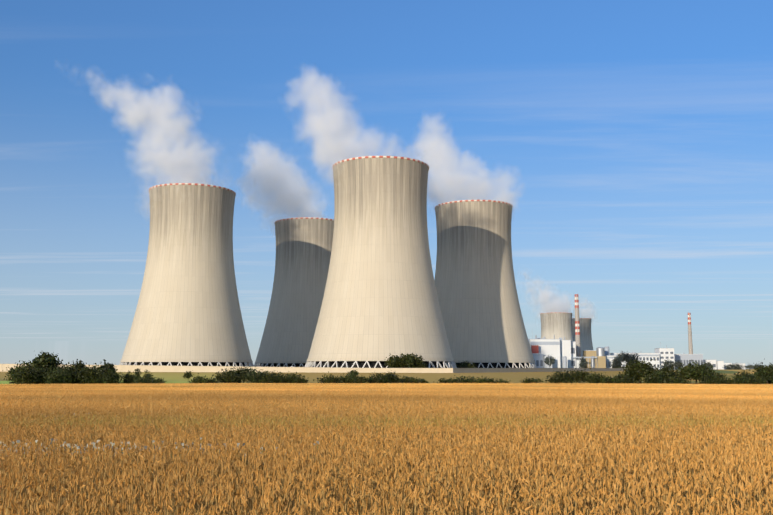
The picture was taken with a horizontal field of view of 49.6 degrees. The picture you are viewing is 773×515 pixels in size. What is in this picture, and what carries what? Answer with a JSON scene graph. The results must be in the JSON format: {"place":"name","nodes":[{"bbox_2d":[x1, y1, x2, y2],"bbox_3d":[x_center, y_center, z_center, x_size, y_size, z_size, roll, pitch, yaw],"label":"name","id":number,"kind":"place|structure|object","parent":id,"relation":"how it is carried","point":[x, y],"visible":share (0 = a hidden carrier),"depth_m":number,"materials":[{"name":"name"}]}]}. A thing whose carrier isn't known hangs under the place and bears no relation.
{"place":"outdoors","nodes":[
{"label":"outdoors","id":0,"kind":"place"},
{"bbox_2d":[121,185,251,362],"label":"cooling tower","id":1,"kind":"structure","parent":0,"point":[188,306],"depth_m":555.09,"materials":[{"name":"concrete"}]},
{"bbox_2d":[255,219,333,363],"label":"cooling tower","id":2,"kind":"structure","parent":0,"point":[303,253],"depth_m":682.02,"materials":[{"name":"concrete"}]},
{"bbox_2d":[308,158,452,361],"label":"cooling tower","id":3,"kind":"structure","parent":0,"point":[380,300],"depth_m":482.85,"materials":[{"name":"concrete"}]},
{"bbox_2d":[0,368,771,508],"bbox_3d":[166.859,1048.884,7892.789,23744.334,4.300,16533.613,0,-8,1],"label":"ground","id":4,"kind":"structure","parent":0,"point":[510,377],"depth_m":434.89,"materials":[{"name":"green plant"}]},
{"bbox_2d":[4,360,28,383],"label":"bush","id":5,"kind":"object","parent":4,"relation":"on","point":[23,364],"visible":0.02,"depth_m":348.55,"materials":[{"name":"green plant"}]},
{"bbox_2d":[2,366,40,384],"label":"bush","id":6,"kind":"object","parent":4,"relation":"on","point":[21,376],"visible":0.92,"depth_m":327.07,"materials":[{"name":"green plant"}]},
{"bbox_2d":[32,364,56,383],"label":"bush","id":7,"kind":"object","parent":4,"relation":"on","point":[43,373],"visible":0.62,"depth_m":331.78,"materials":[{"name":"green plant"}]},
{"bbox_2d":[29,352,62,371],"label":"tree","id":8,"kind":"object","parent":4,"relation":"on","point":[46,359],"visible":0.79,"depth_m":341.64,"materials":[{"name":"green plant"}]},
{"bbox_2d":[44,366,74,384],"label":"bush","id":9,"kind":"object","parent":4,"relation":"on","point":[56,379],"visible":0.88,"depth_m":319.31,"materials":[{"name":"green plant"}]},
{"bbox_2d":[43,364,82,383],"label":"bush","id":10,"kind":"object","parent":4,"relation":"on","point":[72,368],"visible":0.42,"depth_m":327.93,"materials":[{"name":"green plant"}]},
{"bbox_2d":[66,359,90,373],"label":"bush","id":11,"kind":"object","parent":4,"relation":"on","point":[80,365],"visible":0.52,"depth_m":338.29,"materials":[{"name":"green plant"}]},
{"bbox_2d":[72,365,104,384],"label":"bush","id":12,"kind":"object","parent":4,"relation":"on","point":[89,377],"visible":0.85,"depth_m":324.66,"materials":[{"name":"green plant"}]},
{"bbox_2d":[81,363,103,382],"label":"bush","id":13,"kind":"object","parent":4,"relation":"on","point":[96,367],"visible":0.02,"depth_m":339.79,"materials":[{"name":"green plant"}]},
{"bbox_2d":[98,359,116,374],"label":"bush","id":14,"kind":"object","parent":4,"relation":"on","point":[105,366],"visible":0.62,"depth_m":336.27,"materials":[{"name":"green plant"}]},
{"bbox_2d":[95,369,123,384],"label":"bush","id":15,"kind":"object","parent":4,"relation":"on","point":[109,377],"visible":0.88,"depth_m":321.93,"materials":[{"name":"green plant"}]},
{"bbox_2d":[121,370,137,383],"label":"bush","id":16,"kind":"object","parent":4,"relation":"on","point":[128,378],"visible":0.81,"depth_m":327.58,"materials":[{"name":"green plant"}]},
{"bbox_2d":[133,368,141,379],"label":"bush","id":17,"kind":"object","parent":4,"relation":"on","point":[136,373],"visible":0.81,"depth_m":398.10,"materials":[{"name":"green plant"}]},
{"bbox_2d":[132,374,159,383],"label":"bush","id":18,"kind":"object","parent":4,"relation":"on","point":[145,380],"visible":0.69,"depth_m":319.09,"materials":[{"name":"green plant"}]},
{"bbox_2d":[143,370,151,377],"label":"bush","id":19,"kind":"object","parent":4,"relation":"on","point":[145,374],"visible":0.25,"depth_m":392.94,"materials":[{"name":"green plant"}]},
{"bbox_2d":[150,377,166,383],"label":"bush","id":20,"kind":"object","parent":4,"relation":"on","point":[158,381],"visible":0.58,"depth_m":317.77,"materials":[{"name":"green plant"}]},
{"bbox_2d":[0,413,318,470],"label":"weed flowers","id":21,"kind":"object","parent":4,"relation":"on","point":[111,443],"visible":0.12,"depth_m":14.64,"materials":[{"name":"white plant"}]},
{"bbox_2d":[119,183,253,366],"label":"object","id":22,"kind":"object","parent":4,"relation":"on","point":[192,362],"visible":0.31,"depth_m":540.39,"materials":[{"name":"white concrete"}]},
{"bbox_2d":[182,370,193,378],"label":"bush","id":23,"kind":"object","parent":4,"relation":"on","point":[187,374],"visible":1,"depth_m":382.20,"materials":[{"name":"green plant"}]},
{"bbox_2d":[189,373,210,383],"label":"bush","id":24,"kind":"object","parent":4,"relation":"on","point":[198,380],"visible":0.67,"depth_m":319.09,"materials":[{"name":"green plant"}]},
{"bbox_2d":[205,377,217,384],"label":"bush","id":25,"kind":"object","parent":4,"relation":"on","point":[211,381],"visible":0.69,"depth_m":317.58,"materials":[{"name":"green plant"}]},
{"bbox_2d":[212,367,249,383],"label":"bush","id":26,"kind":"object","parent":4,"relation":"on","point":[227,377],"visible":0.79,"depth_m":326.24,"materials":[{"name":"green plant"}]},
{"bbox_2d":[230,365,260,382],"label":"bush","id":27,"kind":"object","parent":4,"relation":"on","point":[245,371],"visible":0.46,"depth_m":330.64,"materials":[{"name":"green plant"}]},
{"bbox_2d":[242,369,268,382],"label":"bush","id":28,"kind":"object","parent":4,"relation":"on","point":[249,378],"visible":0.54,"depth_m":323.66,"materials":[{"name":"green plant"}]},
{"bbox_2d":[257,370,285,382],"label":"bush","id":29,"kind":"object","parent":4,"relation":"on","point":[270,378],"visible":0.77,"depth_m":322.08,"materials":[{"name":"green plant"}]},
{"bbox_2d":[275,371,298,383],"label":"bush","id":30,"kind":"object","parent":4,"relation":"on","point":[288,378],"visible":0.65,"depth_m":320.02,"materials":[{"name":"green plant"}]},
{"bbox_2d":[254,217,333,366],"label":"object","id":31,"kind":"object","parent":4,"relation":"on","point":[285,363],"visible":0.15,"depth_m":667.05,"materials":[{"name":"white concrete"}]},
{"bbox_2d":[291,374,308,383],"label":"bush","id":32,"kind":"object","parent":4,"relation":"on","point":[297,379],"visible":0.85,"depth_m":317.68,"materials":[{"name":"green plant"}]},
{"bbox_2d":[0,364,656,372],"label":"perimeter wall","id":33,"kind":"structure","parent":4,"relation":"on","point":[143,368],"depth_m":482.48,"materials":[{"name":"concrete"}]},
{"bbox_2d":[313,371,345,383],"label":"bush","id":34,"kind":"object","parent":4,"relation":"on","point":[329,379],"visible":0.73,"depth_m":317.44,"materials":[{"name":"green plant"}]},
{"bbox_2d":[337,372,361,383],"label":"bush","id":35,"kind":"object","parent":4,"relation":"on","point":[349,378],"visible":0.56,"depth_m":319.13,"materials":[{"name":"green plant"}]},
{"bbox_2d":[348,370,358,376],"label":"bush","id":36,"kind":"object","parent":4,"relation":"on","point":[356,373],"visible":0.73,"depth_m":375.86,"materials":[{"name":"green plant"}]},
{"bbox_2d":[353,376,368,383],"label":"bush","id":37,"kind":"object","parent":4,"relation":"on","point":[360,380],"visible":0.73,"depth_m":315.57,"materials":[{"name":"green plant"}]},
{"bbox_2d":[367,372,391,382],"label":"bush","id":38,"kind":"object","parent":4,"relation":"on","point":[379,378],"visible":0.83,"depth_m":320.00,"materials":[{"name":"green plant"}]},
{"bbox_2d":[305,156,456,367],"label":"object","id":39,"kind":"object","parent":4,"relation":"on","point":[379,363],"visible":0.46,"depth_m":471.57,"materials":[{"name":"white concrete"}]},
{"bbox_2d":[0,383,772,514],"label":"wheat crop","id":40,"kind":"object","parent":4,"relation":"on","point":[577,449],"visible":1,"depth_m":13.82,"materials":[{"name":"plant"}]},
{"bbox_2d":[383,371,403,383],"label":"bush","id":41,"kind":"object","parent":4,"relation":"on","point":[394,378],"visible":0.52,"depth_m":322.60,"materials":[{"name":"green plant"}]},
{"bbox_2d":[384,353,407,367],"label":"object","id":42,"kind":"object","parent":4,"relation":"on","point":[395,362],"visible":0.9,"depth_m":442.72,"materials":[{"name":"green plant"}]},
{"bbox_2d":[397,375,416,383],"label":"bush","id":43,"kind":"object","parent":4,"relation":"on","point":[407,379],"visible":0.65,"depth_m":317.47,"materials":[{"name":"green plant"}]},
{"bbox_2d":[398,353,424,367],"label":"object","id":44,"kind":"object","parent":4,"relation":"on","point":[409,360],"visible":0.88,"depth_m":443.60,"materials":[{"name":"green plant"}]},
{"bbox_2d":[412,357,427,367],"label":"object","id":45,"kind":"object","parent":4,"relation":"on","point":[421,365],"visible":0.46,"depth_m":444.15,"materials":[{"name":"green plant"}]},
{"bbox_2d":[415,378,428,383],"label":"bush","id":46,"kind":"object","parent":4,"relation":"on","point":[419,380],"visible":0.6,"depth_m":315.42,"materials":[{"name":"green plant"}]},
{"bbox_2d":[433,378,463,383],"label":"bush","id":47,"kind":"object","parent":4,"relation":"on","point":[443,380],"visible":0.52,"depth_m":316.84,"materials":[{"name":"green plant"}]},
{"bbox_2d":[456,361,475,367],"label":"bush","id":48,"kind":"object","parent":4,"relation":"on","point":[463,365],"visible":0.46,"depth_m":512.92,"materials":[{"name":"green plant"}]},
{"bbox_2d":[454,375,478,383],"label":"bush","id":49,"kind":"object","parent":4,"relation":"on","point":[467,380],"visible":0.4,"depth_m":318.70,"materials":[{"name":"green plant"}]},
{"bbox_2d":[474,376,496,383],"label":"bush","id":50,"kind":"object","parent":4,"relation":"on","point":[485,380],"visible":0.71,"depth_m":316.23,"materials":[{"name":"green plant"}]},
{"bbox_2d":[435,200,536,367],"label":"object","id":51,"kind":"object","parent":4,"relation":"on","point":[502,364],"visible":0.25,"depth_m":592.29,"materials":[{"name":"white concrete"}]},
{"bbox_2d":[493,379,509,383],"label":"bush","id":52,"kind":"object","parent":4,"relation":"on","point":[502,381],"visible":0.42,"depth_m":315.42,"materials":[{"name":"green plant"}]},
{"bbox_2d":[520,377,544,383],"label":"bush","id":53,"kind":"object","parent":4,"relation":"on","point":[531,380],"visible":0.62,"depth_m":316.36,"materials":[{"name":"green plant"}]},
{"bbox_2d":[531,345,538,352],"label":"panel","id":54,"kind":"object","parent":4,"relation":"on","point":[534,348],"visible":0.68,"depth_m":1258.38,"materials":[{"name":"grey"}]},
{"bbox_2d":[530,353,543,367],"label":"reactor annex","id":55,"kind":"object","parent":4,"relation":"on","point":[538,360],"visible":0.65,"depth_m":1248.15,"materials":[{"name":"grey"}]},
{"bbox_2d":[528,338,560,367],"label":"reactor hall","id":56,"kind":"structure","parent":4,"relation":"on","point":[549,347],"depth_m":1268.08,"materials":[{"name":"grey"}]},
{"bbox_2d":[543,356,551,367],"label":"building","id":57,"kind":"structure","parent":4,"relation":"on","point":[545,366],"depth_m":1240.15,"materials":[{"name":"grey"}]},
{"bbox_2d":[544,356,554,365],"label":"tree","id":58,"kind":"object","parent":4,"relation":"on","point":[552,360],"visible":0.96,"depth_m":1133.86,"materials":[{"name":"green plant"}]},
{"bbox_2d":[540,313,572,340],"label":"cooling tower","id":59,"kind":"structure","parent":4,"relation":"on","point":[552,324],"depth_m":1537.63,"materials":[{"name":"concrete"}]},
{"bbox_2d":[545,370,579,383],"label":"bush","id":60,"kind":"object","parent":4,"relation":"on","point":[556,378],"visible":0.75,"depth_m":323.40,"materials":[{"name":"green plant"}]},
{"bbox_2d":[559,338,571,367],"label":"industrial building","id":61,"kind":"structure","parent":4,"relation":"on","point":[565,347],"depth_m":1276.64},
{"bbox_2d":[571,341,575,367],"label":"auxiliary block","id":62,"kind":"structure","parent":4,"relation":"on","point":[573,350],"depth_m":1285.87,"materials":[{"name":"grey"}]},
{"bbox_2d":[575,294,580,359],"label":"vent stack","id":63,"kind":"object","parent":4,"relation":"on","point":[577,337],"visible":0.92,"depth_m":1337.60,"materials":[{"name":"concrete"}]},
{"bbox_2d":[567,368,593,383],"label":"bush","id":64,"kind":"object","parent":4,"relation":"on","point":[581,377],"visible":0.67,"depth_m":327.44,"materials":[{"name":"green plant"}]},
{"bbox_2d":[572,319,592,358],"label":"cooling tower","id":65,"kind":"structure","parent":4,"relation":"on","point":[585,336],"depth_m":1710.66,"materials":[{"name":"concrete"}]},
{"bbox_2d":[578,357,589,367],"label":"tree","id":66,"kind":"object","parent":4,"relation":"on","point":[583,363],"visible":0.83,"depth_m":1182.07,"materials":[{"name":"green plant"}]},
{"bbox_2d":[563,346,609,367],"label":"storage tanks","id":67,"kind":"object","parent":4,"relation":"on","point":[600,359],"visible":0.77,"depth_m":1281.86,"materials":[{"name":"grey metal"}]},
{"bbox_2d":[583,350,596,367],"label":"building","id":68,"kind":"structure","parent":4,"relation":"on","point":[588,353],"depth_m":1314.96,"materials":[{"name":"beige"}]},
{"bbox_2d":[584,371,607,384],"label":"bush","id":69,"kind":"object","parent":4,"relation":"on","point":[595,379],"visible":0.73,"depth_m":321.49,"materials":[{"name":"green plant"}]},
{"bbox_2d":[600,376,618,383],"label":"bush","id":70,"kind":"object","parent":4,"relation":"on","point":[609,380],"visible":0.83,"depth_m":315.84,"materials":[{"name":"green plant"}]},
{"bbox_2d":[605,355,616,367],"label":"white workshop","id":71,"kind":"structure","parent":4,"relation":"on","point":[609,358],"depth_m":1303.23,"materials":[{"name":"grey"}]},
{"bbox_2d":[610,356,622,367],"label":"tree","id":72,"kind":"object","parent":4,"relation":"on","point":[616,361],"visible":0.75,"depth_m":1219.94,"materials":[{"name":"green plant"}]},
{"bbox_2d":[613,373,635,384],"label":"bush","id":73,"kind":"object","parent":4,"relation":"on","point":[624,380],"visible":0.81,"depth_m":317.19,"materials":[{"name":"green plant"}]},
{"bbox_2d":[617,351,634,365],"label":"tree","id":74,"kind":"object","parent":4,"relation":"on","point":[627,357],"visible":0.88,"depth_m":1229.03,"materials":[{"name":"green plant"}]},
{"bbox_2d":[615,369,641,383],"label":"bush","id":75,"kind":"object","parent":4,"relation":"on","point":[627,376],"visible":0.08,"depth_m":338.44,"materials":[{"name":"green plant"}]},
{"bbox_2d":[610,352,659,369],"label":"building","id":76,"kind":"structure","parent":4,"relation":"on","point":[650,356],"depth_m":1529.29,"materials":[{"name":"grey"}]},
{"bbox_2d":[620,358,658,383],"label":"tree","id":77,"kind":"object","parent":4,"relation":"on","point":[636,369],"visible":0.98,"depth_m":332.08,"materials":[{"name":"green plant"}]},
{"bbox_2d":[535,335,745,368],"bbox_3d":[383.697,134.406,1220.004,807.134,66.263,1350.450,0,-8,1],"label":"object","id":78,"kind":"object","parent":4,"relation":"on","point":[578,366],"visible":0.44,"depth_m":1279.56,"materials":[{"name":"grey"}]},
{"bbox_2d":[640,371,666,384],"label":"bush","id":79,"kind":"object","parent":4,"relation":"on","point":[653,379],"visible":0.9,"depth_m":319.28,"materials":[{"name":"green plant"}]},
{"bbox_2d":[645,364,676,383],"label":"tree","id":80,"kind":"object","parent":4,"relation":"on","point":[663,372],"visible":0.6,"depth_m":327.15,"materials":[{"name":"green plant"}]},
{"bbox_2d":[654,348,674,369],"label":"building","id":81,"kind":"structure","parent":4,"relation":"on","point":[666,354],"depth_m":1539.28,"materials":[{"name":"grey"}]},
{"bbox_2d":[663,359,676,369],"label":"tree","id":82,"kind":"object","parent":4,"relation":"on","point":[668,364],"visible":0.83,"depth_m":1473.69,"materials":[{"name":"green plant"}]},
{"bbox_2d":[664,374,690,384],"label":"bush","id":83,"kind":"object","parent":4,"relation":"on","point":[677,380],"visible":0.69,"depth_m":315.22,"materials":[{"name":"green plant"}]},
{"bbox_2d":[672,361,682,367],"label":"tree","id":84,"kind":"object","parent":4,"relation":"on","point":[678,364],"visible":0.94,"depth_m":1472.37,"materials":[{"name":"green plant"}]},
{"bbox_2d":[663,369,691,383],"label":"bush","id":85,"kind":"object","parent":4,"relation":"on","point":[672,381],"visible":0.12,"depth_m":340.63,"materials":[{"name":"green plant"}]},
{"bbox_2d":[674,354,702,369],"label":"building","id":86,"kind":"structure","parent":4,"relation":"on","point":[686,358],"depth_m":1596.67,"materials":[{"name":"grey concrete"}]},
{"bbox_2d":[688,313,692,353],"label":"vent stack","id":87,"kind":"object","parent":4,"relation":"on","point":[690,349],"visible":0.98,"depth_m":1778.12,"materials":[{"name":"concrete"}]},
{"bbox_2d":[676,360,720,383],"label":"tree","id":88,"kind":"object","parent":4,"relation":"on","point":[692,372],"visible":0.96,"depth_m":329.35,"materials":[{"name":"green plant"}]},
{"bbox_2d":[704,362,713,369],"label":"tree","id":89,"kind":"object","parent":4,"relation":"on","point":[709,364],"visible":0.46,"depth_m":1373.62,"materials":[{"name":"green plant"}]},
{"bbox_2d":[698,373,721,383],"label":"bush","id":90,"kind":"object","parent":4,"relation":"on","point":[709,380],"visible":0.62,"depth_m":317.40,"materials":[{"name":"green plant"}]},
{"bbox_2d":[703,360,716,368],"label":"building","id":91,"kind":"structure","parent":4,"relation":"on","point":[714,362],"depth_m":1624.41,"materials":[{"name":"grey concrete"}]},
{"bbox_2d":[701,369,730,380],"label":"bush","id":92,"kind":"object","parent":4,"relation":"on","point":[719,375],"visible":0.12,"depth_m":337.19,"materials":[{"name":"green plant"}]},
{"bbox_2d":[716,361,723,368],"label":"building","id":93,"kind":"structure","parent":4,"relation":"on","point":[720,364],"depth_m":1633.18,"materials":[{"name":"grey concrete"}]},
{"bbox_2d":[713,376,735,383],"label":"bush","id":94,"kind":"object","parent":4,"relation":"on","point":[720,381],"visible":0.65,"depth_m":314.07,"materials":[{"name":"green plant"}]},
{"bbox_2d":[724,363,743,369],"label":"tree","id":95,"kind":"object","parent":4,"relation":"on","point":[737,366],"visible":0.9,"depth_m":1471.17,"materials":[{"name":"green plant"}]},
{"bbox_2d":[721,375,750,383],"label":"bush","id":96,"kind":"object","parent":4,"relation":"on","point":[738,381],"visible":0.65,"depth_m":314.67,"materials":[{"name":"green plant"}]},
{"bbox_2d":[732,369,752,383],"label":"bush","id":97,"kind":"object","parent":4,"relation":"on","point":[743,374],"visible":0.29,"depth_m":342.52,"materials":[{"name":"green plant"}]},
{"bbox_2d":[744,363,761,368],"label":"tree","id":98,"kind":"object","parent":4,"relation":"on","point":[751,366],"visible":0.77,"depth_m":1569.70,"materials":[{"name":"green plant"}]},
{"bbox_2d":[742,373,767,384],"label":"bush","id":99,"kind":"object","parent":4,"relation":"on","point":[755,379],"visible":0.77,"depth_m":318.64,"materials":[{"name":"green plant"}]},
{"bbox_2d":[749,362,772,383],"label":"tree","id":100,"kind":"object","parent":4,"relation":"on","point":[763,371],"visible":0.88,"depth_m":331.35,"materials":[{"name":"green plant"}]},
{"bbox_2d":[0,0,772,366],"label":"sky","id":101,"kind":"structure","parent":0,"point":[629,143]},
{"bbox_2d":[434,201,533,360],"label":"cooling tower","id":102,"kind":"structure","parent":0,"point":[477,295],"depth_m":610.10,"materials":[{"name":"concrete"}]}
]}

